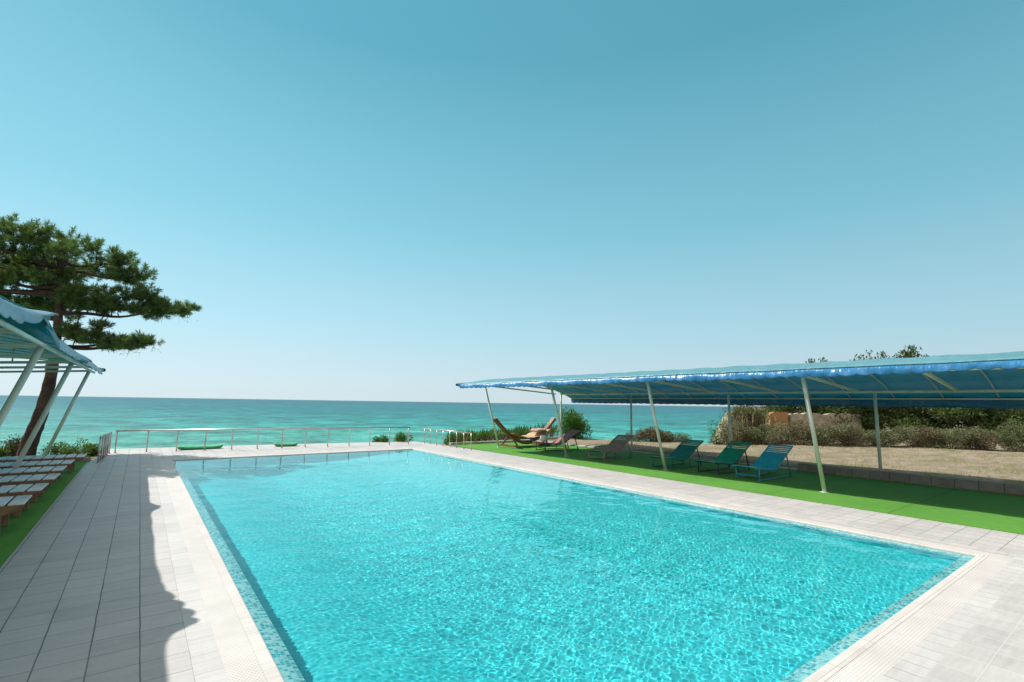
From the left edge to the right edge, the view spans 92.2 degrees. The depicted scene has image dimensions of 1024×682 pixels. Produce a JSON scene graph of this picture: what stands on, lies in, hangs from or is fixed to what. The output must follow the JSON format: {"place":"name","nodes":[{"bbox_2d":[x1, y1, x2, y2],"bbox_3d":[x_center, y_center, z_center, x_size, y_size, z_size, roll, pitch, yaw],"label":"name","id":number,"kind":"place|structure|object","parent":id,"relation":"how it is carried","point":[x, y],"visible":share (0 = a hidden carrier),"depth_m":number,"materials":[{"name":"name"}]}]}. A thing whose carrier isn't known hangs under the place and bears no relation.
{"place":"outdoors","nodes":[
{"label":"outdoors","id":0,"kind":"place"},
{"bbox_2d":[0,395,757,454],"bbox_3d":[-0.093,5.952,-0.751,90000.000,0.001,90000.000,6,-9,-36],"label":"sea","id":1,"kind":"structure","parent":0,"point":[92,419],"depth_m":159.13,"materials":[{"name":"liquid"}]},
{"bbox_2d":[0,0,1023,410],"label":"sky","id":2,"kind":"structure","parent":0,"point":[357,200],"materials":[{"name":"blue"}]},
{"bbox_2d":[540,435,548,441],"bbox_3d":[1.189,3.595,18.173,0.326,0.270,0.300,6,-9,-36],"label":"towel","id":3,"kind":"object","parent":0,"point":[544,438],"visible":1,"depth_m":18.07,"materials":[{"name":"white fabric"}]},
{"bbox_2d":[86,408,1023,679],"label":"terrain","id":4,"kind":"structure","parent":0,"point":[846,458],"depth_m":16.35,"materials":[{"name":"beige sand"}]},
{"bbox_2d":[0,446,14,457],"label":"shore bush","id":5,"kind":"object","parent":4,"relation":"on","point":[4,452],"visible":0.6,"depth_m":14.29,"materials":[{"name":"green plant"}]},
{"bbox_2d":[0,434,22,456],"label":"shore bush","id":6,"kind":"object","parent":4,"relation":"on","point":[13,445],"visible":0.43,"depth_m":14.70,"materials":[{"name":"green plant"}]},
{"bbox_2d":[0,462,86,567],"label":"turf strip","id":7,"kind":"object","parent":4,"relation":"on","point":[15,532],"visible":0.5,"depth_m":6.87,"materials":[{"name":"green plant"}]},
{"bbox_2d":[0,495,31,529],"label":"sunbed","id":8,"kind":"object","parent":7,"relation":"on","point":[9,504],"visible":1,"depth_m":6.15,"materials":[{"name":"white fabric"}]},
{"bbox_2d":[0,483,48,516],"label":"sunbed","id":9,"kind":"object","parent":7,"relation":"on","point":[21,489],"visible":0.82,"depth_m":6.96,"materials":[{"name":"white fabric"}]},
{"bbox_2d":[0,473,60,502],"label":"sunbed","id":10,"kind":"object","parent":7,"relation":"on","point":[26,479],"visible":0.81,"depth_m":7.88,"materials":[{"name":"white fabric"}]},
{"bbox_2d":[0,466,66,490],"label":"sunbed","id":11,"kind":"object","parent":7,"relation":"on","point":[47,470],"visible":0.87,"depth_m":8.79,"materials":[{"name":"white fabric"}]},
{"bbox_2d":[0,459,74,481],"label":"sunbed","id":12,"kind":"object","parent":7,"relation":"on","point":[55,463],"visible":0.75,"depth_m":9.69,"materials":[{"name":"white fabric"}]},
{"bbox_2d":[0,454,86,473],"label":"sunbed","id":13,"kind":"object","parent":7,"relation":"on","point":[64,457],"visible":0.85,"depth_m":10.73,"materials":[{"name":"white fabric"}]},
{"bbox_2d":[0,295,105,471],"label":"sun canopy","id":14,"kind":"object","parent":7,"relation":"on","point":[30,335],"visible":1,"depth_m":7.44,"materials":[{"name":"blue fabric"}]},
{"bbox_2d":[36,437,93,456],"bbox_3d":[-12.984,3.269,14.354,0.894,0.894,1.262,1,-7,0],"label":"shore bush","id":15,"kind":"object","parent":4,"relation":"on","point":[55,448],"visible":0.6,"depth_m":14.33,"materials":[{"name":"green plant"}]},
{"bbox_2d":[77,457,90,461],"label":"kerb","id":16,"kind":"structure","parent":4,"relation":"on","point":[86,459],"depth_m":12.90,"materials":[{"name":"concrete"}]},
{"bbox_2d":[79,443,100,455],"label":"shore bush","id":17,"kind":"object","parent":4,"relation":"on","point":[95,451],"visible":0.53,"depth_m":15.25,"materials":[{"name":"green plant"}]},
{"bbox_2d":[0,212,201,456],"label":"pine tree","id":18,"kind":"object","parent":4,"relation":"on","point":[52,276],"visible":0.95,"depth_m":14.96,"materials":[{"name":"green plant"}]},
{"bbox_2d":[372,434,388,441],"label":"shore plant","id":19,"kind":"object","parent":4,"relation":"on","point":[381,438],"visible":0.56,"depth_m":20.70,"materials":[{"name":"green plant"}]},
{"bbox_2d":[393,432,413,441],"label":"shore plant","id":20,"kind":"object","parent":4,"relation":"on","point":[401,437],"visible":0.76,"depth_m":21.01,"materials":[{"name":"green plant"}]},
{"bbox_2d":[443,432,459,445],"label":"shore plant","id":21,"kind":"object","parent":4,"relation":"on","point":[452,438],"visible":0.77,"depth_m":20.02,"materials":[{"name":"green plant"}]},
{"bbox_2d":[447,429,480,441],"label":"reed clump","id":22,"kind":"object","parent":4,"relation":"on","point":[467,436],"visible":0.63,"depth_m":20.69,"materials":[{"name":"green plant"}]},
{"bbox_2d":[457,429,488,441],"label":"reed clump","id":23,"kind":"object","parent":4,"relation":"on","point":[475,436],"visible":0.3,"depth_m":21.30,"materials":[{"name":"green plant"}]},
{"bbox_2d":[474,429,499,440],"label":"reed clump","id":24,"kind":"object","parent":4,"relation":"on","point":[487,436],"visible":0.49,"depth_m":21.58,"materials":[{"name":"green plant"}]},
{"bbox_2d":[474,428,504,440],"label":"reed clump","id":25,"kind":"object","parent":4,"relation":"on","point":[498,432],"visible":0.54,"depth_m":21.89,"materials":[{"name":"green plant"}]},
{"bbox_2d":[450,439,539,444],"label":"kerb","id":26,"kind":"structure","parent":4,"relation":"on","point":[479,442],"depth_m":20.49,"materials":[{"name":"grey concrete"}]},
{"bbox_2d":[490,428,520,440],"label":"reed clump","id":27,"kind":"object","parent":4,"relation":"on","point":[504,437],"visible":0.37,"depth_m":22.14,"materials":[{"name":"green plant"}]},
{"bbox_2d":[0,441,1023,681],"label":"pool deck","id":28,"kind":"structure","parent":4,"relation":"on","point":[88,591],"depth_m":4.71,"materials":[{"name":"tile"}]},
{"bbox_2d":[97,431,111,462],"bbox_3d":[-11.416,2.935,13.819,0.088,0.684,2.692,6,-9,-34],"label":"railing","id":29,"kind":"object","parent":28,"relation":"on","point":[106,446],"visible":1,"depth_m":13.60,"materials":[{"name":"metal"}]},
{"bbox_2d":[177,444,222,449],"bbox_3d":[-10.520,3.577,16.625,1.350,0.135,0.420,7,-10,-42],"label":"float board","id":30,"kind":"object","parent":28,"relation":"on","point":[199,447],"visible":0.97,"depth_m":16.44,"materials":[{"name":"green plastic"}]},
{"bbox_2d":[114,427,409,452],"bbox_3d":[-8.138,3.439,17.446,9.373,0.694,0.090,5,-8,-31],"label":"railing","id":31,"kind":"object","parent":28,"relation":"on","point":[178,430],"visible":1,"depth_m":17.01,"materials":[{"name":"metal"}]},
{"bbox_2d":[274,442,297,446],"bbox_3d":[-8.325,3.802,18.132,0.800,0.135,0.360,6,-9,-34],"label":"float board","id":32,"kind":"object","parent":28,"relation":"on","point":[287,444],"visible":0.98,"depth_m":17.99,"materials":[{"name":"green plastic"}]},
{"bbox_2d":[424,428,471,449],"bbox_3d":[-2.546,3.771,19.104,0.090,0.624,3.393,7,-9,-40],"label":"railing","id":33,"kind":"object","parent":28,"relation":"on","point":[430,429],"visible":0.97,"depth_m":18.91,"materials":[{"name":"metal"}]},
{"bbox_2d":[159,448,1013,681],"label":"overflow grate","id":34,"kind":"object","parent":28,"relation":"in","point":[877,660],"visible":1,"depth_m":4.17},
{"bbox_2d":[152,447,1023,681],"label":"pool surround","id":35,"kind":"object","parent":28,"relation":"on","point":[919,661],"visible":1,"depth_m":4.15,"materials":[{"name":"white tile"}]},
{"bbox_2d":[824,577,960,681],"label":"pool basin","id":36,"kind":"object","parent":28,"relation":"in","point":[888,632],"depth_m":4.30,"materials":[{"name":"tile"}]},
{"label":"pool ledge","id":37,"kind":"structure","parent":36,"relation":"on","visible":0},
{"bbox_2d":[168,448,988,681],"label":"pool coping","id":38,"kind":"object","parent":37,"relation":"on","point":[272,673],"visible":1,"depth_m":4.61,"materials":[{"name":"stone"}]},
{"bbox_2d":[510,427,532,439],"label":"reed clump","id":39,"kind":"object","parent":4,"relation":"on","point":[523,432],"visible":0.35,"depth_m":22.53,"materials":[{"name":"green plant"}]},
{"bbox_2d":[509,424,533,435],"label":"reed clump","id":40,"kind":"object","parent":4,"relation":"on","point":[520,428],"visible":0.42,"depth_m":23.02,"materials":[{"name":"green plant"}]},
{"bbox_2d":[520,424,558,437],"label":"reed clump","id":41,"kind":"object","parent":4,"relation":"on","point":[545,433],"visible":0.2,"depth_m":23.00,"materials":[{"name":"green plant"}]},
{"bbox_2d":[530,422,558,437],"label":"reed clump","id":42,"kind":"object","parent":4,"relation":"on","point":[554,432],"visible":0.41,"depth_m":23.61,"materials":[{"name":"green plant"}]},
{"bbox_2d":[559,406,592,438],"bbox_3d":[3.058,4.015,23.893,1.784,1.741,1.796,-1,-7,15],"label":"oleander bush","id":43,"kind":"object","parent":4,"relation":"on","point":[570,422],"visible":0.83,"depth_m":23.54,"materials":[{"name":"green plant"}]},
{"bbox_2d":[626,428,647,441],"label":"dry scrub","id":44,"kind":"object","parent":4,"relation":"on","point":[638,437],"visible":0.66,"depth_m":21.68,"materials":[{"name":"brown plant"}]},
{"bbox_2d":[640,426,660,441],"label":"dry scrub","id":45,"kind":"object","parent":4,"relation":"on","point":[651,434],"visible":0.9,"depth_m":21.48,"materials":[{"name":"brown plant"}]},
{"bbox_2d":[652,430,668,441],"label":"dry scrub","id":46,"kind":"object","parent":4,"relation":"on","point":[662,434],"visible":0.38,"depth_m":21.57,"materials":[{"name":"brown plant"}]},
{"bbox_2d":[654,430,672,441],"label":"dry scrub","id":47,"kind":"object","parent":4,"relation":"on","point":[668,433],"visible":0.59,"depth_m":21.69,"materials":[{"name":"brown plant"}]},
{"bbox_2d":[537,440,797,469],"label":"kerb","id":48,"kind":"structure","parent":4,"relation":"on","point":[656,453],"depth_m":17.55,"materials":[{"name":"grey concrete"}]},
{"bbox_2d":[669,432,691,442],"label":"dry scrub","id":49,"kind":"object","parent":4,"relation":"on","point":[681,438],"visible":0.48,"depth_m":21.78,"materials":[{"name":"brown plant"}]},
{"bbox_2d":[707,420,722,444],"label":"green shrub","id":50,"kind":"object","parent":4,"relation":"on","point":[716,436],"visible":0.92,"depth_m":21.08,"materials":[{"name":"green plant"}]},
{"bbox_2d":[707,438,728,444],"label":"dry scrub","id":51,"kind":"object","parent":4,"relation":"on","point":[714,441],"visible":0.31,"depth_m":21.14,"materials":[{"name":"brown plant"}]},
{"bbox_2d":[450,442,1023,534],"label":"turf strip","id":52,"kind":"object","parent":4,"relation":"on","point":[992,511],"visible":0.44,"depth_m":10.44,"materials":[{"name":"green plant"}]},
{"bbox_2d":[493,417,555,447],"bbox_3d":[0.551,3.641,19.760,3.120,1.118,1.240,6,-9,-36],"label":"hammock","id":53,"kind":"object","parent":52,"relation":"on","point":[534,436],"visible":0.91,"depth_m":19.53,"materials":[{"name":"brown wood"}]},
{"bbox_2d":[530,428,546,431],"bbox_3d":[1.067,3.643,20.098,0.618,0.176,0.607,6,-9,-36],"label":"blanket","id":54,"kind":"object","parent":53,"relation":"on","point":[538,430],"visible":1,"depth_m":19.92,"materials":[{"name":"white fabric"}]},
{"bbox_2d":[533,430,581,450],"bbox_3d":[1.701,3.692,18.357,1.888,0.698,0.592,6,-9,-33],"label":"lounger","id":55,"kind":"object","parent":52,"relation":"on","point":[566,436],"visible":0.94,"depth_m":18.44,"materials":[{"name":"fabric"}]},
{"bbox_2d":[586,435,633,460],"bbox_3d":[3.119,3.360,15.558,0.592,0.698,1.888,-6,-10,44],"label":"lounger","id":56,"kind":"object","parent":52,"relation":"on","point":[616,444],"visible":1,"depth_m":15.73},
{"bbox_2d":[649,439,703,469],"bbox_3d":[4.657,3.171,13.867,1.888,0.698,0.592,7,-9,-40],"label":"lounger","id":57,"kind":"object","parent":52,"relation":"on","point":[682,451],"visible":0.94,"depth_m":14.02,"materials":[{"name":"teal fabric"}]},
{"bbox_2d":[694,441,751,474],"bbox_3d":[5.612,3.063,13.023,1.889,0.730,0.592,6,-9,-38],"label":"lounger","id":58,"kind":"object","parent":52,"relation":"on","point":[730,456],"visible":1,"depth_m":13.17,"materials":[{"name":"fabric"}]},
{"bbox_2d":[455,351,1023,492],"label":"sun canopy","id":59,"kind":"object","parent":52,"relation":"on","point":[993,380],"visible":1,"depth_m":12.07,"materials":[{"name":"blue fabric"}]},
{"bbox_2d":[732,444,792,480],"bbox_3d":[6.162,2.949,12.047,1.889,0.730,0.592,6,-9,-36],"label":"lounger","id":60,"kind":"object","parent":52,"relation":"on","point":[767,460],"visible":1,"depth_m":12.19,"materials":[{"name":"blue fabric"}]},
{"bbox_2d":[718,420,758,444],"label":"scrub bush","id":61,"kind":"object","parent":4,"relation":"on","point":[738,429],"visible":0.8,"depth_m":20.85,"materials":[{"name":"grey plant"}]},
{"bbox_2d":[719,405,774,430],"bbox_3d":[11.422,3.808,23.984,2.411,2.264,2.583,6,-9,-36],"label":"dry shrub","id":62,"kind":"object","parent":4,"relation":"on","point":[751,424],"visible":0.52,"depth_m":23.49,"materials":[{"name":"brown plant"}]},
{"bbox_2d":[723,406,780,425],"bbox_3d":[11.568,3.617,24.154,2.873,1.134,2.543,6,-9,-36],"label":"yucca plant","id":63,"kind":"object","parent":4,"relation":"on","point":[751,413],"visible":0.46,"depth_m":23.55,"materials":[{"name":"green plant"}]},
{"bbox_2d":[742,423,783,444],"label":"scrub bush","id":64,"kind":"object","parent":4,"relation":"on","point":[770,437],"visible":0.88,"depth_m":20.93,"materials":[{"name":"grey plant"}]},
{"bbox_2d":[766,412,787,433],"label":"clay wall","id":65,"kind":"structure","parent":4,"relation":"on","point":[782,416],"depth_m":28.67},
{"bbox_2d":[764,419,811,444],"bbox_3d":[12.056,4.045,21.777,2.325,1.218,1.676,0,-7,9],"label":"scrub bush","id":66,"kind":"object","parent":4,"relation":"on","point":[792,434],"visible":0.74,"depth_m":21.48,"materials":[{"name":"grey plant"}]},
{"bbox_2d":[576,436,1023,482],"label":"dry grass","id":67,"kind":"structure","parent":4,"relation":"on","point":[886,456],"depth_m":16.44,"materials":[{"name":"plant"}]},
{"bbox_2d":[758,405,841,414],"bbox_3d":[18.429,4.118,31.783,4.666,3.749,4.754,-2,-8,19],"label":"coastal tree","id":68,"kind":"object","parent":4,"relation":"on","point":[790,409],"visible":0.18,"depth_m":31.16,"materials":[{"name":"green plant"}]},
{"bbox_2d":[795,422,842,444],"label":"scrub bush","id":69,"kind":"object","parent":4,"relation":"on","point":[826,435],"visible":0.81,"depth_m":21.22,"materials":[{"name":"green plant"}]},
{"bbox_2d":[802,357,840,412],"bbox_3d":[20.347,3.479,31.861,3.132,4.990,2.996,1,-7,-1],"label":"coastal tree","id":70,"kind":"object","parent":4,"relation":"on","point":[811,361],"visible":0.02,"depth_m":32.44,"materials":[{"name":"green plant"}]},
{"bbox_2d":[788,413,862,433],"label":"stone wall","id":71,"kind":"structure","parent":4,"relation":"on","point":[818,419],"depth_m":28.67,"materials":[{"name":"beige stone"}]},
{"bbox_2d":[828,423,865,445],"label":"scrub bush","id":72,"kind":"object","parent":4,"relation":"on","point":[848,431],"visible":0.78,"depth_m":21.28,"materials":[{"name":"green plant"}]},
{"bbox_2d":[816,406,901,433],"bbox_3d":[20.645,4.113,29.888,4.719,3.345,4.521,0,-7,6],"label":"coastal tree","id":73,"kind":"object","parent":4,"relation":"on","point":[867,415],"visible":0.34,"depth_m":28.70,"materials":[{"name":"green plant"}]},
{"bbox_2d":[850,349,885,411],"bbox_3d":[23.868,3.268,31.997,3.699,5.511,3.814,6,-9,-36],"label":"coastal tree","id":74,"kind":"object","parent":4,"relation":"on","point":[871,357],"visible":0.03,"depth_m":32.27,"materials":[{"name":"green plant"}]},
{"bbox_2d":[857,427,903,446],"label":"scrub bush","id":75,"kind":"object","parent":4,"relation":"on","point":[887,438],"visible":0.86,"depth_m":21.00,"materials":[{"name":"green plant"}]},
{"bbox_2d":[849,406,938,433],"bbox_3d":[22.331,4.034,29.195,4.943,3.318,4.894,6,-9,-36],"label":"coastal tree","id":76,"kind":"object","parent":4,"relation":"on","point":[913,421],"visible":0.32,"depth_m":27.83,"materials":[{"name":"green plant"}]},
{"bbox_2d":[798,463,1023,494],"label":"block wall","id":77,"kind":"structure","parent":4,"relation":"on","point":[954,482],"depth_m":11.19,"materials":[{"name":"concrete"}]},
{"bbox_2d":[878,345,952,433],"bbox_3d":[24.707,2.996,30.084,3.274,5.596,4.231,6,-9,-36],"label":"coastal tree","id":78,"kind":"object","parent":4,"relation":"on","point":[908,354],"visible":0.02,"depth_m":30.27,"materials":[{"name":"green plant"}]},
{"bbox_2d":[887,424,944,447],"bbox_3d":[17.293,4.088,21.167,2.342,1.107,1.830,6,-9,-36],"label":"scrub bush","id":79,"kind":"object","parent":4,"relation":"on","point":[904,432],"visible":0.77,"depth_m":20.88,"materials":[{"name":"green plant"}]},
{"bbox_2d":[916,427,972,449],"bbox_3d":[18.363,4.138,20.844,2.303,0.980,1.731,6,-9,-36],"label":"scrub bush","id":80,"kind":"object","parent":4,"relation":"on","point":[949,436],"visible":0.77,"depth_m":20.47,"materials":[{"name":"green plant"}]},
{"bbox_2d":[891,407,1005,433],"bbox_3d":[24.423,3.743,27.606,4.822,3.583,4.625,3,-8,-16],"label":"coastal tree","id":81,"kind":"object","parent":4,"relation":"on","point":[952,417],"visible":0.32,"depth_m":26.59,"materials":[{"name":"green plant"}]},
{"bbox_2d":[954,426,1002,449],"bbox_3d":[19.439,4.088,20.609,1.555,1.108,1.617,6,-9,-36],"label":"scrub bush","id":82,"kind":"object","parent":4,"relation":"on","point":[982,440],"visible":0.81,"depth_m":20.29,"materials":[{"name":"green plant"}]},
{"bbox_2d":[945,407,1023,435],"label":"coastal tree","id":83,"kind":"object","parent":4,"relation":"on","point":[969,422],"visible":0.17,"depth_m":26.12,"materials":[{"name":"green plant"}]},
{"bbox_2d":[957,408,1023,437],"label":"coastal tree","id":84,"kind":"object","parent":4,"relation":"on","point":[1000,418],"visible":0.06,"depth_m":27.11,"materials":[{"name":"green plant"}]},
{"bbox_2d":[992,418,1023,451],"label":"scrub bush","id":85,"kind":"object","parent":4,"relation":"on","point":[1011,436],"visible":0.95,"depth_m":20.25,"materials":[{"name":"green plant"}]},
{"bbox_2d":[173,449,973,681],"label":"pool water","id":86,"kind":"structure","parent":0,"point":[411,565],"depth_m":5.01,"materials":[{"name":"teal liquid"}]}
]}

